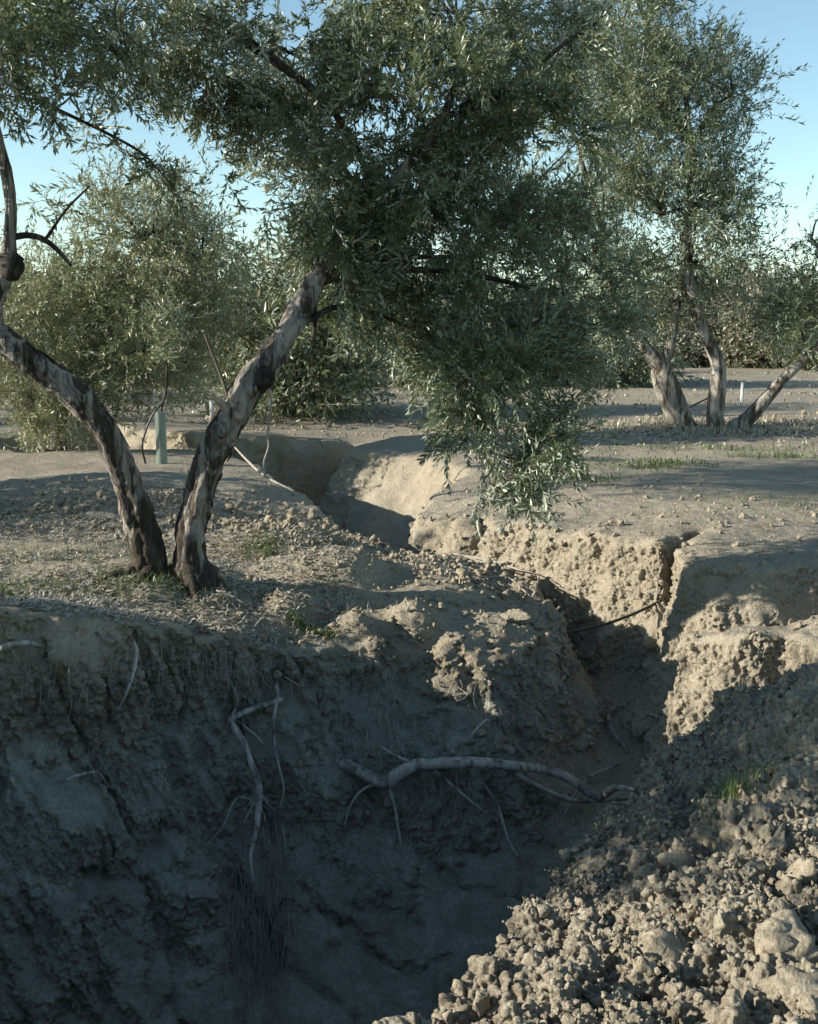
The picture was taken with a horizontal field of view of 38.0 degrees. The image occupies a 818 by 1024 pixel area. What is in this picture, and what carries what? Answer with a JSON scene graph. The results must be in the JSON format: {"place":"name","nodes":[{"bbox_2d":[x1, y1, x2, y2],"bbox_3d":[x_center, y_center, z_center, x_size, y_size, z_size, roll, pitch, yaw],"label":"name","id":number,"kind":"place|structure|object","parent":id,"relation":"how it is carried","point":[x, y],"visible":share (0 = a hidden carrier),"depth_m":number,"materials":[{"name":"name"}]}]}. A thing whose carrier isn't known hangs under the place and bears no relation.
{"place":"outdoors","nodes":[
{"label":"outdoors","id":0,"kind":"place"},
{"bbox_2d":[0,318,817,1023],"bbox_3d":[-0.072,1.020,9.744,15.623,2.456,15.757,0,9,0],"label":"ground","id":1,"kind":"structure","parent":0,"point":[112,898],"depth_m":6.28,"materials":[{"name":"soil"}]},
{"bbox_2d":[0,587,17,596],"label":"weed sprig","id":2,"kind":"object","parent":1,"relation":"on","point":[8,593],"visible":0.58,"depth_m":6.15,"materials":[{"name":"green plant"}]},
{"bbox_2d":[0,640,46,651],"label":"exposed root","id":3,"kind":"object","parent":1,"relation":"on","point":[20,643],"visible":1,"depth_m":5.42,"materials":[{"name":"beige plant"}]},
{"bbox_2d":[3,247,78,317],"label":"olive tree","id":4,"kind":"object","parent":1,"relation":"on","point":[38,272],"visible":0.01,"depth_m":61.80,"materials":[{"name":"green plant"}]},
{"bbox_2d":[3,279,101,382],"bbox_3d":[-10.640,-4.551,33.696,6.582,4.777,6.702,-3,9,-19],"label":"olive tree","id":5,"kind":"object","parent":1,"relation":"on","point":[42,332],"visible":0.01,"depth_m":32.54,"materials":[{"name":"green plant"}]},
{"bbox_2d":[53,498,62,505],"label":"soil clod","id":6,"kind":"object","parent":1,"relation":"on","point":[57,502],"visible":0.77,"depth_m":9.40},
{"bbox_2d":[57,771,108,787],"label":"exposed root","id":7,"kind":"object","parent":1,"relation":"on","point":[99,774],"visible":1,"depth_m":5.51,"materials":[{"name":"brown plant"}]},
{"bbox_2d":[96,489,105,497],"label":"soil clod","id":8,"kind":"object","parent":1,"relation":"on","point":[100,493],"visible":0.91,"depth_m":9.73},
{"bbox_2d":[113,635,138,716],"bbox_3d":[-1.360,0.801,5.787,0.095,0.349,0.249,1,9,9],"label":"exposed root","id":9,"kind":"object","parent":1,"relation":"on","point":[134,643],"visible":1,"depth_m":5.72,"materials":[{"name":"beige plant"}]},
{"bbox_2d":[0,140,271,452],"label":"olive tree","id":10,"kind":"object","parent":1,"relation":"on","point":[74,344],"visible":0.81,"depth_m":14.16,"materials":[{"name":"green plant"}]},
{"bbox_2d":[41,255,242,385],"bbox_3d":[-6.344,-3.992,30.724,6.272,5.224,5.860,0,9,0],"label":"olive tree","id":11,"kind":"object","parent":1,"relation":"on","point":[148,343],"visible":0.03,"depth_m":29.57,"materials":[{"name":"green plant"}]},
{"bbox_2d":[141,401,164,463],"bbox_3d":[-2.706,-0.837,12.540,0.259,0.667,0.093,2,9,12],"label":"irrigation hose","id":12,"kind":"object","parent":1,"relation":"on","point":[153,413],"visible":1,"depth_m":12.51,"materials":[{"name":"black rubber"}]},
{"bbox_2d":[0,527,314,609],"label":"green grass","id":13,"kind":"structure","parent":1,"relation":"on","point":[145,581],"depth_m":6.76,"materials":[{"name":"plant"}]},
{"bbox_2d":[155,411,167,463],"bbox_3d":[-2.635,-0.778,12.605,0.117,0.578,0.124,0,9,0],"label":"tree guard","id":14,"kind":"object","parent":1,"relation":"on","point":[161,439],"visible":0.94,"depth_m":12.56,"materials":[{"name":"green plastic"}]},
{"bbox_2d":[164,492,174,499],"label":"soil clod","id":15,"kind":"object","parent":1,"relation":"on","point":[170,495],"visible":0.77,"depth_m":9.62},
{"bbox_2d":[141,281,220,411],"bbox_3d":[-2.470,-1.452,12.504,0.804,1.949,0.786,6,10,35],"label":"sapling","id":16,"kind":"object","parent":1,"relation":"on","point":[172,330],"visible":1,"depth_m":12.36,"materials":[{"name":"green plant"}]},
{"bbox_2d":[0,514,370,647],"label":"leaf litter","id":17,"kind":"object","parent":1,"relation":"on","point":[32,600],"visible":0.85,"depth_m":6.82,"materials":[{"name":"plant"}]},
{"bbox_2d":[209,400,213,417],"bbox_3d":[-3.055,-1.564,18.370,0.070,0.343,0.076,0,9,0],"label":"tree guard","id":18,"kind":"object","parent":1,"relation":"on","point":[211,405],"visible":0.48,"depth_m":18.34,"materials":[{"name":"white plastic"}]},
{"bbox_2d":[0,518,454,650],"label":"dry straw","id":19,"kind":"object","parent":1,"relation":"on","point":[220,563],"visible":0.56,"depth_m":7.23,"materials":[{"name":"plant"}]},
{"bbox_2d":[216,590,246,605],"bbox_3d":[-1.005,0.485,6.729,0.184,0.088,0.017,2,9,11],"label":"dry stick","id":20,"kind":"object","parent":1,"relation":"on","point":[234,597],"visible":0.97,"depth_m":6.72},
{"bbox_2d":[204,796,265,847],"bbox_3d":[-0.904,1.575,6.125,0.032,0.186,0.420,7,11,40],"label":"exposed root","id":21,"kind":"object","parent":1,"relation":"on","point":[227,817],"visible":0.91,"depth_m":6.08,"materials":[{"name":"brown plant"}]},
{"bbox_2d":[235,511,245,518],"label":"soil clod","id":22,"kind":"object","parent":1,"relation":"on","point":[240,514],"visible":0.61,"depth_m":9.58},
{"bbox_2d":[226,678,286,882],"bbox_3d":[-0.786,1.366,6.128,0.300,0.958,0.713,-1,9,-7],"label":"exposed root","id":23,"kind":"object","parent":1,"relation":"on","point":[236,730],"visible":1,"depth_m":6.15,"materials":[{"name":"grey plant"}]},
{"bbox_2d":[234,447,294,491],"bbox_3d":[-1.536,-0.476,11.584,0.140,0.289,2.291,-4,9,-23],"label":"dry stick","id":24,"kind":"object","parent":1,"relation":"on","point":[257,469],"visible":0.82,"depth_m":11.08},
{"bbox_2d":[256,542,274,556],"bbox_3d":[-0.941,0.238,7.720,0.196,0.100,0.162,-6,10,-33],"label":"weed sprig","id":25,"kind":"object","parent":1,"relation":"on","point":[265,548],"visible":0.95,"depth_m":7.70,"materials":[{"name":"green plant"}]},
{"bbox_2d":[263,438,268,475],"bbox_3d":[-1.332,-0.520,11.001,0.049,0.393,0.121,2,9,11],"label":"dry stick","id":26,"kind":"object","parent":1,"relation":"on","point":[265,456],"visible":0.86,"depth_m":11.01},
{"bbox_2d":[272,679,284,806],"bbox_3d":[-0.713,1.232,6.383,0.056,0.623,0.317,-2,9,-10],"label":"exposed root","id":27,"kind":"object","parent":1,"relation":"on","point":[276,684],"visible":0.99,"depth_m":6.29,"materials":[{"name":"brown plant"}]},
{"bbox_2d":[276,515,287,522],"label":"soil clod","id":28,"kind":"object","parent":1,"relation":"on","point":[281,518],"visible":0.52,"depth_m":8.77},
{"bbox_2d":[12,640,568,1023],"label":"root hairs","id":29,"kind":"object","parent":1,"relation":"on","point":[260,920],"visible":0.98,"depth_m":6.07},
{"bbox_2d":[286,507,298,514],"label":"soil clod","id":30,"kind":"object","parent":1,"relation":"on","point":[293,510],"visible":0.54,"depth_m":9.99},
{"bbox_2d":[143,189,453,425],"bbox_3d":[-1.770,-2.845,19.750,5.177,5.474,4.569,0,9,0],"label":"olive tree","id":31,"kind":"object","parent":1,"relation":"on","point":[315,370],"visible":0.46,"depth_m":19.12,"materials":[{"name":"green plant"}]},
{"bbox_2d":[278,436,341,440],"bbox_3d":[-1.405,-1.033,16.548,1.085,0.129,0.114,-7,11,-39],"label":"dry stick","id":32,"kind":"object","parent":1,"relation":"on","point":[307,437],"visible":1,"depth_m":16.56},
{"bbox_2d":[307,511,315,518],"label":"soil clod","id":33,"kind":"object","parent":1,"relation":"on","point":[311,515],"visible":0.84,"depth_m":9.84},
{"bbox_2d":[289,609,337,638],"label":"green grass","id":34,"kind":"structure","parent":1,"relation":"on","point":[298,619],"depth_m":6.63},
{"bbox_2d":[0,0,661,600],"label":"olive tree","id":35,"kind":"object","parent":1,"relation":"on","point":[362,246],"visible":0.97,"depth_m":6.73,"materials":[{"name":"green plant"}]},
{"bbox_2d":[317,264,495,389],"bbox_3d":[-0.316,-4.359,29.835,5.451,5.232,6.017,0,9,0],"label":"olive tree","id":36,"kind":"object","parent":1,"relation":"on","point":[399,383],"visible":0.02,"depth_m":28.59,"materials":[{"name":"green plant"}]},
{"bbox_2d":[0,421,817,870],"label":"bank crumbs","id":37,"kind":"object","parent":1,"relation":"on","point":[240,523],"visible":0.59,"depth_m":8.21,"materials":[{"name":"soil"}]},
{"bbox_2d":[0,378,817,433],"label":"field clods","id":38,"kind":"object","parent":1,"relation":"on","point":[410,420],"visible":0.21,"depth_m":19.69,"materials":[{"name":"soil"}]},
{"bbox_2d":[5,366,817,414],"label":"field weeds","id":39,"kind":"object","parent":1,"relation":"on","point":[645,408],"visible":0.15,"depth_m":24.79,"materials":[{"name":"green plant"}]},
{"bbox_2d":[442,1009,452,1023],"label":"soil clod","id":40,"kind":"object","parent":1,"relation":"on","point":[447,1017],"visible":1,"depth_m":2.80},
{"bbox_2d":[452,979,465,992],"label":"soil clod","id":41,"kind":"object","parent":1,"relation":"on","point":[457,984],"visible":0.87,"depth_m":2.95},
{"bbox_2d":[455,988,465,997],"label":"soil clod","id":42,"kind":"object","parent":1,"relation":"on","point":[460,992],"visible":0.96,"depth_m":2.93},
{"bbox_2d":[456,567,469,577],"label":"soil clod","id":43,"kind":"object","parent":1,"relation":"on","point":[461,572],"visible":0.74,"depth_m":7.57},
{"bbox_2d":[472,988,490,1017],"bbox_3d":[0.170,1.171,2.838,0.052,0.057,0.038,-6,10,-34],"label":"soil clod","id":44,"kind":"object","parent":1,"relation":"on","point":[481,1005],"visible":1,"depth_m":2.83,"materials":[{"name":"soil"}]},
{"bbox_2d":[436,288,526,331],"bbox_3d":[2.753,-5.142,37.787,6.231,4.656,7.775,0,9,0],"label":"olive tree","id":45,"kind":"object","parent":1,"relation":"on","point":[492,308],"visible":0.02,"depth_m":36.43,"materials":[{"name":"green plant"}]},
{"bbox_2d":[467,719,496,750],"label":"exposed root","id":46,"kind":"object","parent":1,"relation":"on","point":[481,724],"visible":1,"depth_m":6.37,"materials":[{"name":"brown plant"}]},
{"bbox_2d":[335,745,634,868],"bbox_3d":[0.392,1.423,5.822,1.742,1.086,2.365,0,9,0],"label":"exposed root","id":47,"kind":"object","parent":1,"relation":"on","point":[390,779],"visible":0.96,"depth_m":6.30,"materials":[{"name":"grey plant"}]},
{"bbox_2d":[488,578,496,588],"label":"soil clod","id":48,"kind":"object","parent":1,"relation":"on","point":[493,583],"visible":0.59,"depth_m":7.60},
{"bbox_2d":[450,552,536,578],"bbox_3d":[0.652,0.414,9.351,0.026,0.081,0.970,-7,11,-40],"label":"dry stick","id":49,"kind":"object","parent":1,"relation":"on","point":[481,558],"visible":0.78,"depth_m":9.42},
{"bbox_2d":[474,576,529,595],"bbox_3d":[0.711,0.495,8.336,0.422,0.118,0.334,4,9,23],"label":"dry stick","id":50,"kind":"object","parent":1,"relation":"on","point":[500,577],"visible":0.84,"depth_m":8.36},
{"bbox_2d":[496,934,509,944],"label":"soil clod","id":51,"kind":"object","parent":1,"relation":"on","point":[501,939],"visible":1,"depth_m":3.22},
{"bbox_2d":[500,588,512,599],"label":"soil clod","id":52,"kind":"object","parent":1,"relation":"on","point":[506,594],"visible":1,"depth_m":7.41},
{"bbox_2d":[484,678,531,710],"bbox_3d":[0.564,1.026,6.593,0.330,0.243,0.037,-4,10,-25],"label":"exposed root","id":53,"kind":"object","parent":1,"relation":"on","point":[513,697],"visible":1,"depth_m":6.57,"materials":[{"name":"brown plant"}]},
{"bbox_2d":[500,1000,517,1020],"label":"soil clod","id":54,"kind":"object","parent":1,"relation":"on","point":[506,1013],"visible":0.9,"depth_m":2.63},
{"bbox_2d":[464,556,559,586],"bbox_3d":[0.749,0.410,9.034,0.389,0.123,1.203,-3,9,-21],"label":"dry stick","id":55,"kind":"object","parent":1,"relation":"on","point":[515,570],"visible":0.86,"depth_m":8.77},
{"bbox_2d":[501,608,535,622],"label":"soil clod","id":56,"kind":"object","parent":1,"relation":"on","point":[518,615],"visible":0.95,"depth_m":6.93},
{"bbox_2d":[510,580,529,586],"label":"soil clod","id":57,"kind":"object","parent":1,"relation":"on","point":[522,583],"visible":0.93,"depth_m":8.30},
{"bbox_2d":[522,592,532,602],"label":"soil clod","id":58,"kind":"object","parent":1,"relation":"on","point":[526,597],"visible":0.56,"depth_m":7.61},
{"bbox_2d":[522,998,537,1012],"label":"soil clod","id":59,"kind":"object","parent":1,"relation":"on","point":[530,1004],"visible":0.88,"depth_m":2.65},
{"bbox_2d":[517,947,543,971],"bbox_3d":[0.297,1.154,2.991,0.070,0.112,0.089,30,-23,-36],"label":"soil clod","id":60,"kind":"object","parent":1,"relation":"on","point":[532,957],"visible":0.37,"depth_m":2.98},
{"bbox_2d":[524,608,538,616],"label":"soil clod","id":61,"kind":"object","parent":1,"relation":"on","point":[530,611],"visible":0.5,"depth_m":7.37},
{"bbox_2d":[529,621,548,632],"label":"soil clod","id":62,"kind":"object","parent":1,"relation":"on","point":[542,626],"visible":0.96,"depth_m":6.97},
{"bbox_2d":[537,944,547,952],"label":"soil clod","id":63,"kind":"object","parent":1,"relation":"on","point":[541,948],"visible":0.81,"depth_m":3.10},
{"bbox_2d":[537,904,549,917],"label":"soil clod","id":64,"kind":"object","parent":1,"relation":"on","point":[545,908],"visible":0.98,"depth_m":3.26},
{"bbox_2d":[525,707,562,743],"bbox_3d":[0.804,1.234,6.740,0.294,0.272,0.134,-5,10,-32],"label":"exposed root","id":65,"kind":"object","parent":1,"relation":"on","point":[537,730],"visible":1,"depth_m":6.65,"materials":[{"name":"brown plant"}]},
{"bbox_2d":[541,962,549,973],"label":"soil clod","id":66,"kind":"object","parent":1,"relation":"on","point":[545,968],"visible":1,"depth_m":2.71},
{"bbox_2d":[540,603,558,610],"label":"soil clod","id":67,"kind":"object","parent":1,"relation":"on","point":[551,606],"visible":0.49,"depth_m":7.66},
{"bbox_2d":[559,848,571,862],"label":"soil clod","id":68,"kind":"object","parent":1,"relation":"on","point":[565,855],"visible":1,"depth_m":3.96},
{"bbox_2d":[573,896,587,908],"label":"soil clod","id":69,"kind":"object","parent":1,"relation":"on","point":[576,903],"visible":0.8,"depth_m":3.46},
{"bbox_2d":[355,439,817,498],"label":"green grass","id":70,"kind":"structure","parent":1,"relation":"on","point":[651,461],"depth_m":13.11,"materials":[{"name":"plant"}]},
{"bbox_2d":[581,1003,592,1012],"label":"soil clod","id":71,"kind":"object","parent":1,"relation":"on","point":[585,1007],"visible":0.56,"depth_m":2.59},
{"bbox_2d":[577,846,597,858],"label":"soil clod","id":72,"kind":"object","parent":1,"relation":"on","point":[591,850],"visible":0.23,"depth_m":3.94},
{"bbox_2d":[577,906,599,923],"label":"soil clod","id":73,"kind":"object","parent":1,"relation":"on","point":[587,914],"visible":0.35,"depth_m":3.26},
{"bbox_2d":[593,940,604,953],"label":"soil clod","id":74,"kind":"object","parent":1,"relation":"on","point":[601,948],"visible":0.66,"depth_m":2.93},
{"bbox_2d":[598,917,606,926],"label":"soil clod","id":75,"kind":"object","parent":1,"relation":"on","point":[602,922],"visible":0.83,"depth_m":3.20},
{"bbox_2d":[499,261,708,388],"bbox_3d":[4.514,-4.021,29.514,5.842,4.586,5.610,-6,11,-36],"label":"olive tree","id":76,"kind":"object","parent":1,"relation":"on","point":[626,375],"visible":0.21,"depth_m":28.71,"materials":[{"name":"green plant"}]},
{"bbox_2d":[605,847,618,857],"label":"soil clod","id":77,"kind":"object","parent":1,"relation":"on","point":[611,852],"visible":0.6,"depth_m":3.85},
{"bbox_2d":[596,695,631,748],"bbox_3d":[1.284,1.272,7.431,0.192,0.214,0.618,2,9,13],"label":"exposed root","id":78,"kind":"object","parent":1,"relation":"on","point":[611,727],"visible":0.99,"depth_m":7.34,"materials":[{"name":"brown plant"}]},
{"bbox_2d":[567,598,664,633],"bbox_3d":[1.277,0.690,7.645,0.895,0.194,0.042,-4,9,-23],"label":"irrigation hose","id":79,"kind":"object","parent":1,"relation":"on","point":[613,621],"visible":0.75,"depth_m":7.66,"materials":[{"name":"plastic"}]},
{"bbox_2d":[607,986,634,1006],"bbox_3d":[0.472,1.136,2.714,0.102,0.102,0.102,-5,10,-29],"label":"soil clod","id":80,"kind":"object","parent":1,"relation":"on","point":[625,994],"visible":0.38,"depth_m":2.69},
{"bbox_2d":[624,894,631,902],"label":"soil clod","id":81,"kind":"object","parent":1,"relation":"on","point":[627,898],"visible":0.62,"depth_m":3.33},
{"bbox_2d":[634,868,650,880],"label":"soil clod","id":82,"kind":"object","parent":1,"relation":"on","point":[641,874],"visible":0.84,"depth_m":3.55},
{"bbox_2d":[632,958,660,976],"bbox_3d":[0.555,1.067,2.776,0.060,0.051,0.048,-31,-18,34],"label":"soil clod","id":83,"kind":"object","parent":1,"relation":"on","point":[642,964],"visible":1,"depth_m":2.77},
{"bbox_2d":[641,887,651,898],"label":"soil clod","id":84,"kind":"object","parent":1,"relation":"on","point":[646,893],"visible":1,"depth_m":3.26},
{"bbox_2d":[641,1002,655,1015],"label":"soil clod","id":85,"kind":"object","parent":1,"relation":"on","point":[646,1005],"visible":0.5,"depth_m":2.58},
{"bbox_2d":[490,669,817,1023],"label":"heap crumbs","id":86,"kind":"object","parent":1,"relation":"on","point":[569,1007],"visible":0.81,"depth_m":3.38,"materials":[{"name":"soil"}]},
{"bbox_2d":[647,874,661,885],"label":"soil clod","id":87,"kind":"object","parent":1,"relation":"on","point":[654,877],"visible":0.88,"depth_m":3.31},
{"bbox_2d":[634,924,685,977],"bbox_3d":[0.608,1.063,2.854,0.121,0.118,0.087,5,10,30],"label":"soil clod","id":88,"kind":"object","parent":1,"relation":"on","point":[667,946],"visible":0.71,"depth_m":2.84,"materials":[{"name":"soil"}]},
{"bbox_2d":[654,885,666,894],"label":"soil clod","id":89,"kind":"object","parent":1,"relation":"on","point":[658,890],"visible":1,"depth_m":3.21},
{"bbox_2d":[511,0,817,428],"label":"olive tree","id":90,"kind":"object","parent":1,"relation":"on","point":[668,59],"visible":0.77,"depth_m":15.76,"materials":[{"name":"green plant"}]},
{"bbox_2d":[662,1000,668,1009],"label":"soil clod","id":91,"kind":"object","parent":1,"relation":"on","point":[665,1005],"visible":1,"depth_m":2.64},
{"bbox_2d":[665,960,679,977],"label":"soil clod","id":92,"kind":"object","parent":1,"relation":"on","point":[671,965],"visible":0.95,"depth_m":2.78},
{"bbox_2d":[534,415,817,456],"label":"dry straw","id":93,"kind":"object","parent":1,"relation":"on","point":[754,433],"visible":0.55,"depth_m":15.93,"materials":[{"name":"beige plant"}]},
{"bbox_2d":[657,847,695,870],"bbox_3d":[0.826,1.071,3.626,0.096,0.098,0.102,-7,11,-38],"label":"soil clod","id":94,"kind":"object","parent":1,"relation":"on","point":[676,859],"visible":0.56,"depth_m":3.61,"materials":[{"name":"soil"}]},
{"bbox_2d":[632,256,737,367],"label":"olive tree","id":95,"kind":"object","parent":1,"relation":"on","point":[686,353],"visible":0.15,"depth_m":43.27,"materials":[{"name":"green plant"}]},
{"bbox_2d":[563,487,817,815],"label":"green grass","id":96,"kind":"structure","parent":1,"relation":"on","point":[734,791],"depth_m":3.99,"materials":[{"name":"plant"}]},
{"bbox_2d":[693,992,705,1002],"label":"soil clod","id":97,"kind":"object","parent":1,"relation":"on","point":[698,997],"visible":1,"depth_m":2.62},
{"bbox_2d":[584,413,817,440],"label":"dry straw","id":98,"kind":"object","parent":1,"relation":"on","point":[790,421],"visible":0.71,"depth_m":16.41,"materials":[{"name":"plant"}]},
{"bbox_2d":[705,873,715,880],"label":"soil clod","id":99,"kind":"object","parent":1,"relation":"on","point":[708,876],"visible":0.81,"depth_m":3.23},
{"bbox_2d":[718,892,751,909],"bbox_3d":[0.824,1.008,2.997,0.104,0.102,0.081,-2,9,-12],"label":"soil clod","id":100,"kind":"object","parent":1,"relation":"on","point":[731,900],"visible":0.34,"depth_m":2.98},
{"bbox_2d":[740,382,743,403],"bbox_3d":[6.156,-2.183,21.918,0.056,0.430,0.061,0,9,0],"label":"tree guard","id":101,"kind":"object","parent":1,"relation":"on","point":[742,393],"visible":0.92,"depth_m":21.89,"materials":[{"name":"white plastic"}]},
{"bbox_2d":[743,742,750,754],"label":"soil clod","id":102,"kind":"object","parent":1,"relation":"on","point":[747,746],"visible":1,"depth_m":4.47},
{"bbox_2d":[692,251,805,368],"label":"olive tree","id":103,"kind":"object","parent":1,"relation":"on","point":[732,341],"visible":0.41,"depth_m":42.03,"materials":[{"name":"green plant"}]},
{"bbox_2d":[749,716,756,728],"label":"soil clod","id":104,"kind":"object","parent":1,"relation":"on","point":[752,722],"visible":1,"depth_m":4.55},
{"bbox_2d":[763,886,771,898],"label":"soil clod","id":105,"kind":"object","parent":1,"relation":"on","point":[768,889],"visible":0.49,"depth_m":3.16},
{"bbox_2d":[722,256,816,291],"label":"olive tree","id":106,"kind":"object","parent":1,"relation":"on","point":[780,271],"visible":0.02,"depth_m":70.08,"materials":[{"name":"green plant"}]},
{"bbox_2d":[763,819,786,854],"bbox_3d":[1.057,0.966,3.425,0.077,0.145,0.130,6,6,5],"label":"soil clod","id":107,"kind":"object","parent":1,"relation":"on","point":[780,832],"visible":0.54,"depth_m":3.40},
{"bbox_2d":[738,288,817,370],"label":"olive tree","id":108,"kind":"object","parent":1,"relation":"on","point":[812,363],"visible":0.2,"depth_m":40.41,"materials":[{"name":"green plant"}]},
{"bbox_2d":[754,909,817,964],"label":"soil clod","id":109,"kind":"object","parent":1,"relation":"on","point":[785,932],"visible":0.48,"depth_m":2.77,"materials":[{"name":"soil"}]},
{"bbox_2d":[766,965,817,1015],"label":"soil clod","id":110,"kind":"object","parent":1,"relation":"on","point":[796,983],"visible":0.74,"depth_m":2.59,"materials":[{"name":"soil"}]},
{"bbox_2d":[783,856,817,884],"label":"soil clod","id":111,"kind":"object","parent":1,"relation":"on","point":[804,868],"visible":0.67,"depth_m":3.17,"materials":[{"name":"soil"}]},
{"bbox_2d":[798,994,817,1014],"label":"soil clod","id":112,"kind":"object","parent":1,"relation":"on","point":[808,1004],"visible":0.97,"depth_m":2.54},
{"bbox_2d":[0,0,817,304],"label":"sky","id":113,"kind":"structure","parent":0,"point":[793,150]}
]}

